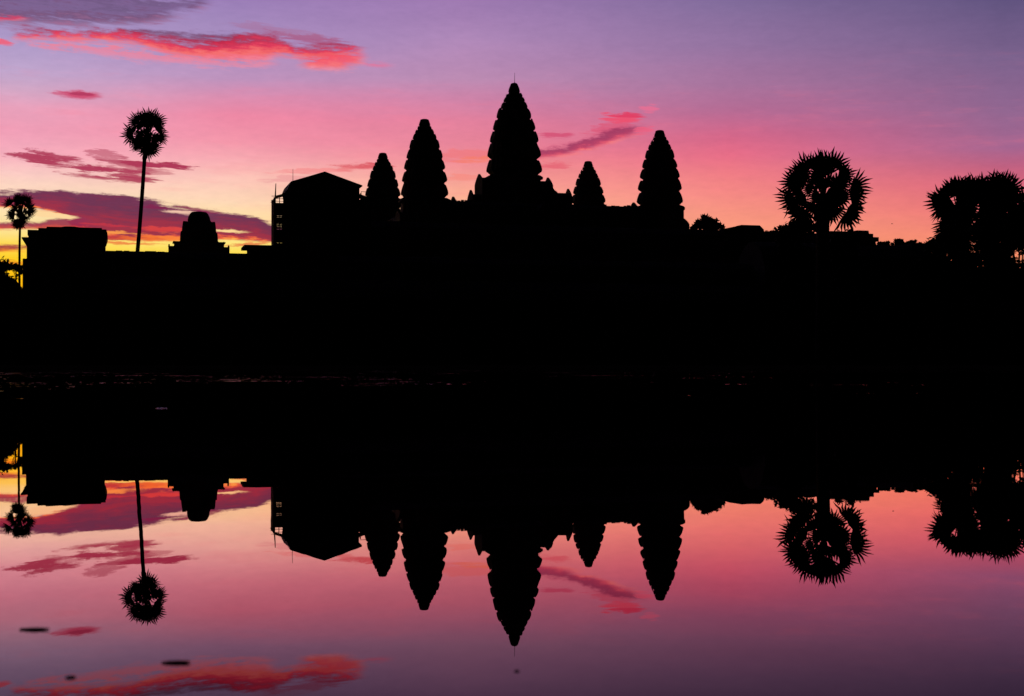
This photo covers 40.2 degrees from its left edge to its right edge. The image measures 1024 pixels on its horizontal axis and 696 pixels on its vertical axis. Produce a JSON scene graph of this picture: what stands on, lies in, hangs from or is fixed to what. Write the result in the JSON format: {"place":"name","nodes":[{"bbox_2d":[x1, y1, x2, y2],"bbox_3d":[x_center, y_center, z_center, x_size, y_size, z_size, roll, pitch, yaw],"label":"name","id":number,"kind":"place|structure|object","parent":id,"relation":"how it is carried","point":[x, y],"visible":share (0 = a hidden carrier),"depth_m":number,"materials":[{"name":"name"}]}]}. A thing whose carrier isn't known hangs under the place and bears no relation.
{"place":"outdoors","nodes":[
{"label":"outdoors","id":0,"kind":"place"},
{"bbox_2d":[365,153,400,221],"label":"stone tower","id":1,"kind":"structure","parent":0,"point":[382,186],"depth_m":320.07,"materials":[{"name":"stone"}]},
{"bbox_2d":[395,119,456,222],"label":"stone tower","id":2,"kind":"structure","parent":0,"point":[424,186],"depth_m":274.83,"materials":[{"name":"stone"}]},
{"bbox_2d":[0,370,1023,695],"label":"water","id":3,"kind":"structure","parent":0,"point":[544,532],"depth_m":4.52,"materials":[{"name":"black liquid"}]},
{"bbox_2d":[19,627,49,630],"bbox_3d":[-0.981,0.577,2.873,0.062,0.003,0.029,0,-1,0],"label":"floating leaf","id":4,"kind":"object","parent":3,"relation":"on","point":[34,628],"visible":1,"depth_m":2.87,"materials":[{"name":"black plant"}]},
{"bbox_2d":[161,660,189,663],"bbox_3d":[-0.614,0.574,2.557,0.053,0.003,0.025,0,-1,0],"label":"floating leaf","id":5,"kind":"object","parent":3,"relation":"on","point":[175,661],"visible":1,"depth_m":2.55,"materials":[{"name":"black plant"}]},
{"bbox_2d":[0,365,1023,369],"bbox_3d":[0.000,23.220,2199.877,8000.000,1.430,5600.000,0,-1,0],"label":"ground","id":6,"kind":"structure","parent":0,"point":[511,367],"depth_m":101.16,"materials":[{"name":"black"}]},
{"bbox_2d":[0,256,19,298],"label":"broadleaf tree","id":7,"kind":"object","parent":6,"relation":"on","point":[4,266],"visible":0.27,"depth_m":196.54,"materials":[{"name":"black plant"}]},
{"bbox_2d":[0,274,22,303],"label":"broadleaf tree","id":8,"kind":"object","parent":6,"relation":"on","point":[8,285],"visible":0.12,"depth_m":189.45,"materials":[{"name":"black plant"}]},
{"bbox_2d":[7,262,22,277],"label":"broadleaf tree","id":9,"kind":"object","parent":6,"relation":"on","point":[14,267],"visible":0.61,"depth_m":207.66,"materials":[{"name":"black plant"}]},
{"bbox_2d":[1,193,37,285],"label":"fan palm","id":10,"kind":"object","parent":6,"relation":"on","point":[19,211],"visible":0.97,"depth_m":204.59,"materials":[{"name":"black plant"}]},
{"bbox_2d":[7,226,107,364],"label":"corner pavilion","id":11,"kind":"structure","parent":6,"relation":"on","point":[63,315],"depth_m":168.86,"materials":[{"name":"stone"}]},
{"bbox_2d":[119,107,167,250],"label":"fan palm","id":12,"kind":"object","parent":6,"relation":"on","point":[145,142],"visible":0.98,"depth_m":213.92,"materials":[{"name":"black plant"}]},
{"bbox_2d":[387,200,684,228],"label":"gallery","id":13,"kind":"object","parent":6,"relation":"on","point":[554,213],"visible":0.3,"depth_m":279.14,"materials":[{"name":"stone"}]},
{"bbox_2d":[94,239,1023,364],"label":"gallery","id":14,"kind":"object","parent":6,"relation":"on","point":[286,304],"visible":0.88,"depth_m":183.05,"materials":[{"name":"stone"}]},
{"bbox_2d":[168,211,229,252],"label":"stepped pavilion","id":15,"kind":"structure","parent":14,"relation":"on","point":[198,234],"depth_m":194.24,"materials":[{"name":"stone"}]},
{"bbox_2d":[372,220,878,263],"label":"temple wall","id":16,"kind":"structure","parent":6,"relation":"on","point":[466,240],"depth_m":246.77,"materials":[{"name":"stone"}]},
{"bbox_2d":[270,171,372,255],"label":"building","id":17,"kind":"structure","parent":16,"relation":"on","point":[324,208],"depth_m":233.39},
{"bbox_2d":[690,213,721,230],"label":"broadleaf tree","id":18,"kind":"object","parent":6,"relation":"on","point":[705,222],"visible":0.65,"depth_m":283.66,"materials":[{"name":"black plant"}]},
{"bbox_2d":[716,224,724,228],"bbox_3d":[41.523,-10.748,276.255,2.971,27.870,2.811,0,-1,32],"label":"shrub","id":19,"kind":"object","parent":6,"relation":"on","point":[721,226],"visible":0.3,"depth_m":275.87,"materials":[{"name":"black plant"}]},
{"bbox_2d":[757,227,778,241],"bbox_3d":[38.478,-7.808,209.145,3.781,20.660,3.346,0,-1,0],"label":"shrub","id":20,"kind":"object","parent":6,"relation":"on","point":[767,237],"visible":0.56,"depth_m":208.66,"materials":[{"name":"black plant"}]},
{"bbox_2d":[774,146,872,364],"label":"fan palm","id":21,"kind":"object","parent":6,"relation":"on","point":[826,208],"visible":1,"depth_m":161.38,"materials":[{"name":"black plant"}]},
{"bbox_2d":[877,240,889,244],"bbox_3d":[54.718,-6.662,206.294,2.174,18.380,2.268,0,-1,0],"label":"shrub","id":22,"kind":"object","parent":6,"relation":"on","point":[884,242],"visible":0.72,"depth_m":205.67,"materials":[{"name":"black plant"}]},
{"bbox_2d":[890,238,904,244],"bbox_3d":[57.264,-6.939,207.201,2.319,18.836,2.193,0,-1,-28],"label":"shrub","id":23,"kind":"object","parent":6,"relation":"on","point":[897,241],"visible":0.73,"depth_m":206.88,"materials":[{"name":"black plant"}]},
{"bbox_2d":[904,239,921,243],"bbox_3d":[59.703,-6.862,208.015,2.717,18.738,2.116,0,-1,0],"label":"shrub","id":24,"kind":"object","parent":6,"relation":"on","point":[911,241],"visible":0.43,"depth_m":207.96,"materials":[{"name":"black plant"}]},
{"bbox_2d":[910,238,948,364],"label":"broadleaf tree","id":25,"kind":"object","parent":6,"relation":"on","point":[929,274],"visible":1,"depth_m":175.52,"materials":[{"name":"black plant"}]},
{"bbox_2d":[924,172,987,364],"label":"fan palm","id":26,"kind":"object","parent":6,"relation":"on","point":[967,193],"visible":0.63,"depth_m":186.84,"materials":[{"name":"black plant"}]},
{"bbox_2d":[928,220,983,364],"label":"broadleaf tree","id":27,"kind":"object","parent":6,"relation":"on","point":[962,263],"visible":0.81,"depth_m":178.32,"materials":[{"name":"black plant"}]},
{"bbox_2d":[965,212,1023,364],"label":"broadleaf tree","id":28,"kind":"object","parent":6,"relation":"on","point":[989,235],"visible":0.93,"depth_m":179.89,"materials":[{"name":"black plant"}]},
{"bbox_2d":[967,168,1023,364],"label":"fan palm","id":29,"kind":"object","parent":6,"relation":"on","point":[998,186],"visible":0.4,"depth_m":192.68,"materials":[{"name":"black plant"}]},
{"bbox_2d":[995,210,1023,364],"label":"broadleaf tree","id":30,"kind":"object","parent":6,"relation":"on","point":[1014,298],"visible":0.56,"depth_m":184.25,"materials":[{"name":"black plant"}]},
{"bbox_2d":[999,184,1023,242],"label":"fan palm","id":31,"kind":"object","parent":6,"relation":"on","point":[1016,204],"visible":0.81,"depth_m":184.09,"materials":[{"name":"black plant"}]},
{"bbox_2d":[0,0,1023,287],"label":"sky","id":32,"kind":"structure","parent":0,"point":[255,96],"materials":[{"name":"pink"}]},
{"bbox_2d":[467,75,571,203],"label":"stone tower","id":33,"kind":"structure","parent":0,"point":[514,168],"depth_m":303.12,"materials":[{"name":"stone"}]},
{"bbox_2d":[572,161,605,204],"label":"stone tower","id":34,"kind":"structure","parent":0,"point":[588,189],"depth_m":334.02,"materials":[{"name":"stone"}]},
{"bbox_2d":[630,130,689,229],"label":"stone tower","id":35,"kind":"structure","parent":0,"point":[659,188],"depth_m":288.13,"materials":[{"name":"stone"}]}
]}

